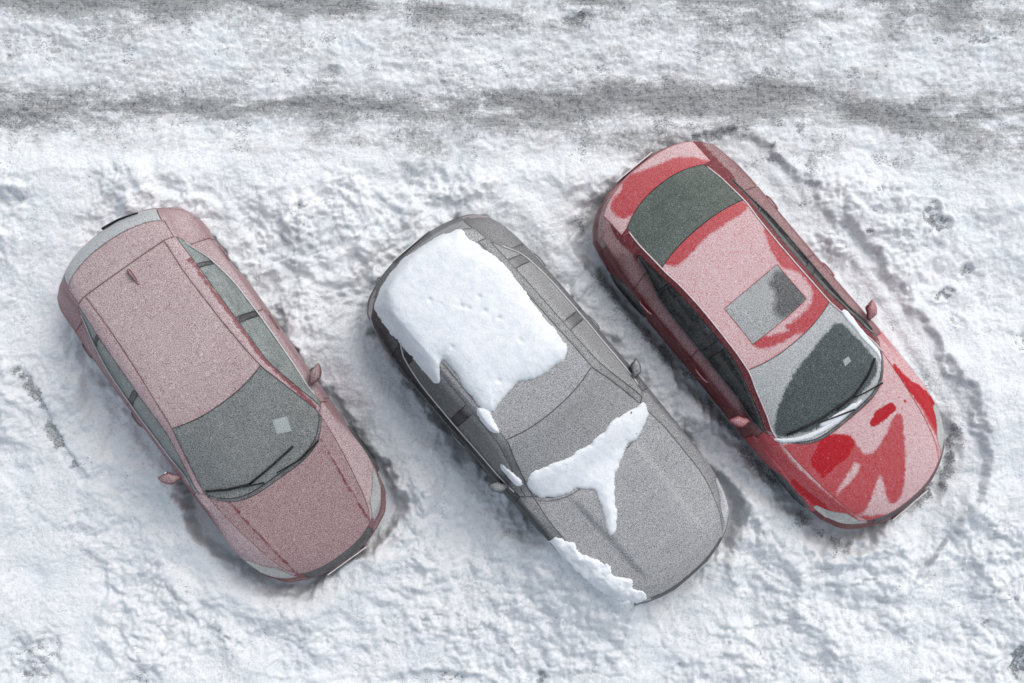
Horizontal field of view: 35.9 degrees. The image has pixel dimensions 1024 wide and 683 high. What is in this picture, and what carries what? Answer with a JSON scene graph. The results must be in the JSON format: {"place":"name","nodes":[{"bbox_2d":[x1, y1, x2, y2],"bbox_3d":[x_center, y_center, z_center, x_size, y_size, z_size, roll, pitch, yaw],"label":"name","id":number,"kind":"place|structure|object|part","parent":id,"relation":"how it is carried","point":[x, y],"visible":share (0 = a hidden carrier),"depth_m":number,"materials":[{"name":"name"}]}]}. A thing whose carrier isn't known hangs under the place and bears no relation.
{"place":"outdoors","nodes":[
{"label":"outdoors","id":0,"kind":"place"},
{"bbox_2d":[0,140,1023,682],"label":"snow ground","id":1,"kind":"structure","parent":0,"point":[120,562],"depth_m":17.68,"materials":[{"name":"white snow"}]},
{"bbox_2d":[57,207,385,581],"bbox_3d":[-3.122,0.598,17.165,2.100,1.502,4.478,-36,89,-3],"label":"hatchback car","id":2,"kind":"object","parent":1,"relation":"on","point":[208,373],"visible":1,"depth_m":16.72,"materials":[{"name":"red paint"}]},
{"bbox_3d":[-4.499,-0.182,16.706,0.146,0.314,0.364,-36,89,-3],"label":"side window","id":3,"kind":"part","parent":2,"relation":"part of","materials":[{"name":"grey glass"}]},
{"bbox_3d":[-4.343,0.254,17.132,0.270,0.944,0.989,-36,89,-3],"label":"door","id":4,"kind":"part","parent":2,"relation":"part of","materials":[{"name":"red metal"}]},
{"bbox_3d":[-4.290,-1.058,16.801,1.211,0.383,0.340,-36,89,-3],"label":"rear window","id":5,"kind":"part","parent":2,"relation":"part of","materials":[{"name":"grey glass"}]},
{"bbox_3d":[-4.207,0.294,16.720,0.202,0.413,0.654,-36,89,-3],"label":"side window","id":6,"kind":"part","parent":2,"relation":"part of","materials":[{"name":"grey glass"}]},
{"bbox_3d":[-3.769,1.177,17.232,0.126,0.681,1.211,-37,89,-3],"label":"door","id":7,"kind":"part","parent":2,"relation":"part of","materials":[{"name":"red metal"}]},
{"bbox_3d":[-3.633,1.101,16.706,0.195,0.431,1.185,-36,89,-3],"label":"side window","id":8,"kind":"part","parent":2,"relation":"part of","materials":[{"name":"grey glass"}]},
{"bbox_3d":[-3.388,-0.981,16.777,0.146,0.314,0.364,-36,89,-3],"label":"side window","id":9,"kind":"part","parent":2,"relation":"part of","materials":[{"name":"grey glass"}]},
{"bbox_3d":[-3.031,-0.552,16.795,0.202,0.413,0.654,-36,89,-3],"label":"side window","id":10,"kind":"part","parent":2,"relation":"part of","materials":[{"name":"grey glass"}]},
{"bbox_3d":[-3.060,-0.668,17.213,0.270,0.944,0.989,-36,89,-3],"label":"door","id":11,"kind":"part","parent":2,"relation":"part of","materials":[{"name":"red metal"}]},
{"bbox_3d":[-2.448,0.249,16.781,0.195,0.431,1.185,-36,89,-3],"label":"side window","id":12,"kind":"part","parent":2,"relation":"part of","materials":[{"name":"grey glass"}]},
{"bbox_3d":[-2.377,0.175,17.320,0.126,0.681,1.211,-35,88,-3],"label":"door","id":13,"kind":"part","parent":2,"relation":"part of","materials":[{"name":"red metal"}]},
{"bbox_2d":[367,214,728,604],"bbox_3d":[0.436,0.761,17.192,2.100,1.620,4.792,-41,89,-3],"label":"crossover car","id":14,"kind":"object","parent":1,"relation":"on","point":[671,506],"visible":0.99,"depth_m":16.87,"materials":[{"name":"paint"}]},
{"bbox_3d":[-0.999,0.490,17.087,0.223,0.811,1.016,-32,88,-3],"label":"door","id":15,"kind":"part","parent":14,"relation":"part of","materials":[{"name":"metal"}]},
{"bbox_3d":[-0.955,-0.902,16.764,1.197,0.407,0.263,-41,89,-3],"label":"rear window","id":16,"kind":"part","parent":14,"relation":"part of","materials":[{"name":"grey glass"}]},
{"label":"side window","id":17,"kind":"part","parent":14,"relation":"part of","materials":[{"name":"grey glass"}]},
{"bbox_2d":[374,229,567,411],"bbox_3d":[-0.478,-0.205,16.672,1.401,0.696,1.960,-41,89,-3],"label":"snow slab","id":18,"kind":"object","parent":14,"relation":"on","point":[461,304],"depth_m":16.37,"materials":[{"name":"white snow"}]},
{"bbox_3d":[-0.325,1.297,17.166,0.123,0.608,1.128,-42,89,-3],"label":"door","id":19,"kind":"part","parent":14,"relation":"part of","materials":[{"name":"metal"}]},
{"bbox_2d":[477,407,499,432],"bbox_3d":[-0.237,0.821,16.412,0.164,0.139,0.363,-41,89,-3],"label":"snow clump","id":20,"kind":"object","parent":14,"relation":"on","point":[486,418],"visible":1,"depth_m":16.36,"materials":[{"name":"white snow"}]},
{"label":"side window","id":21,"kind":"part","parent":14,"relation":"part of","materials":[{"name":"grey glass"}]},
{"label":"side window","id":22,"kind":"part","parent":14,"relation":"part of","materials":[{"name":"grey glass"}]},
{"bbox_2d":[500,464,522,485],"bbox_3d":[-0.013,1.415,16.732,0.104,0.192,0.348,-41,89,-3],"label":"snow clump","id":23,"kind":"object","parent":14,"relation":"on","point":[514,478],"visible":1,"depth_m":16.68,"materials":[{"name":"white snow"}]},
{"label":"side window","id":24,"kind":"part","parent":14,"relation":"part of","materials":[{"name":"grey glass"}]},
{"bbox_3d":[0.396,-0.702,17.186,1.016,0.811,0.223,41,87,1],"label":"door","id":25,"kind":"part","parent":14,"relation":"part of","materials":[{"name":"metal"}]},
{"bbox_2d":[526,402,648,534],"bbox_3d":[1.039,1.383,16.802,1.546,0.270,1.100,-41,89,-3],"label":"snow patch","id":26,"kind":"object","parent":14,"relation":"on","point":[594,464],"visible":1,"depth_m":16.80,"materials":[{"name":"white snow"}]},
{"bbox_2d":[547,537,646,603],"bbox_3d":[0.879,2.517,17.181,1.269,0.623,0.386,31,87,0],"label":"snow crust","id":27,"kind":"object","parent":14,"relation":"on","point":[597,574],"visible":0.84,"depth_m":16.94},
{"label":"side window","id":28,"kind":"part","parent":14,"relation":"part of","materials":[{"name":"grey glass"}]},
{"bbox_3d":[1.082,0.095,17.265,0.123,0.608,1.128,-39,89,-3],"label":"door","id":29,"kind":"part","parent":14,"relation":"part of","materials":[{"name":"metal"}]},
{"bbox_2d":[592,141,944,528],"bbox_3d":[2.896,-0.056,17.389,2.050,1.441,4.872,-40,89,-3],"label":"saloon car","id":30,"kind":"object","parent":1,"relation":"on","point":[733,291],"visible":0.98,"depth_m":17.04,"materials":[{"name":"red paint"}]},
{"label":"side window","id":31,"kind":"part","parent":30,"relation":"part of","materials":[{"name":"black glass"}]},
{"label":"door","id":32,"kind":"part","parent":30,"relation":"part of","materials":[{"name":"red paint"}]},
{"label":"rear window","id":33,"kind":"part","parent":30,"relation":"part of","materials":[{"name":"black glass"}]},
{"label":"side window","id":34,"kind":"part","parent":30,"relation":"part of","materials":[{"name":"black glass"}]},
{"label":"door","id":35,"kind":"part","parent":30,"relation":"part of","materials":[{"name":"red paint"}]},
{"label":"side window","id":36,"kind":"part","parent":30,"relation":"part of","materials":[{"name":"black glass"}]},
{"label":"side window","id":37,"kind":"part","parent":30,"relation":"part of","materials":[{"name":"black glass"}]},
{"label":"door","id":38,"kind":"part","parent":30,"relation":"part of","materials":[{"name":"red paint"}]},
{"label":"side window","id":39,"kind":"part","parent":30,"relation":"part of","materials":[{"name":"black glass"}]},
{"bbox_2d":[774,400,861,442],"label":"snow ridge","id":40,"kind":"structure","parent":30,"relation":"on","point":[812,434],"depth_m":17.06,"materials":[{"name":"white snow"}]},
{"bbox_2d":[819,403,855,426],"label":"snow ridge","id":41,"kind":"structure","parent":30,"relation":"on","point":[825,423],"depth_m":17.06,"materials":[{"name":"white snow"}]},
{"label":"door","id":42,"kind":"part","parent":30,"relation":"part of","materials":[{"name":"red paint"}]},
{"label":"side window","id":43,"kind":"part","parent":30,"relation":"part of","materials":[{"name":"black glass"}]},
{"bbox_2d":[0,0,1023,187],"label":"road","id":44,"kind":"structure","parent":0,"point":[931,89],"depth_m":18.00,"materials":[{"name":"white snow"}]},
{"bbox_2d":[842,309,880,361],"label":"snow ridge","id":45,"kind":"structure","parent":0,"point":[849,318],"depth_m":16.96,"materials":[{"name":"white snow"}]}
]}

